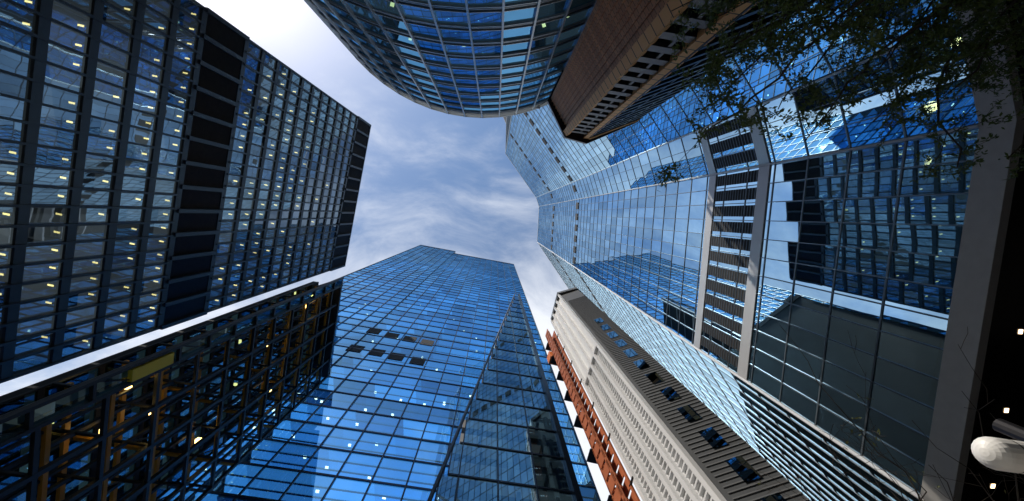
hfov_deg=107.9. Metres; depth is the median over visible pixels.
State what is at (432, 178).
sky
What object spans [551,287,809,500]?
block
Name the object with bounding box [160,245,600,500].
tower
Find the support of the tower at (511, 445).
on the ground
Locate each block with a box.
[535,0,816,143]
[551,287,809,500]
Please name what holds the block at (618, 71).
on the ground
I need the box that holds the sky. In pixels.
[0,0,641,500]
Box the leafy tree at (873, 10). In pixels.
[653,0,1023,190]
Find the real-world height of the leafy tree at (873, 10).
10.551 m
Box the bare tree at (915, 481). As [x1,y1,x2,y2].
[739,325,1022,500]
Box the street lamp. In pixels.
[971,418,1023,473]
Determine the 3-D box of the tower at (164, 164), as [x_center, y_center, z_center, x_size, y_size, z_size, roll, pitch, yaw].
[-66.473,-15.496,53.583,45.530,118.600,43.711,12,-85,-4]
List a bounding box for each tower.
[0,0,370,383]
[0,277,343,500]
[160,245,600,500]
[304,0,596,117]
[427,293,582,500]
[503,0,1023,500]
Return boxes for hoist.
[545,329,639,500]
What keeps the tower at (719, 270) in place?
on the ground
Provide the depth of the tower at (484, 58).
45.82 m
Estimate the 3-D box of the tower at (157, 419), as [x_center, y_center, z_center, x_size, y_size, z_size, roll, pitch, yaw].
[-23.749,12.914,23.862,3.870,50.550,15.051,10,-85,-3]
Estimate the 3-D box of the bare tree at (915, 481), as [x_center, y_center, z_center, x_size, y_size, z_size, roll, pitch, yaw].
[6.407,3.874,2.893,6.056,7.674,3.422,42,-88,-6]
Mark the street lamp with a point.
(1001, 454)

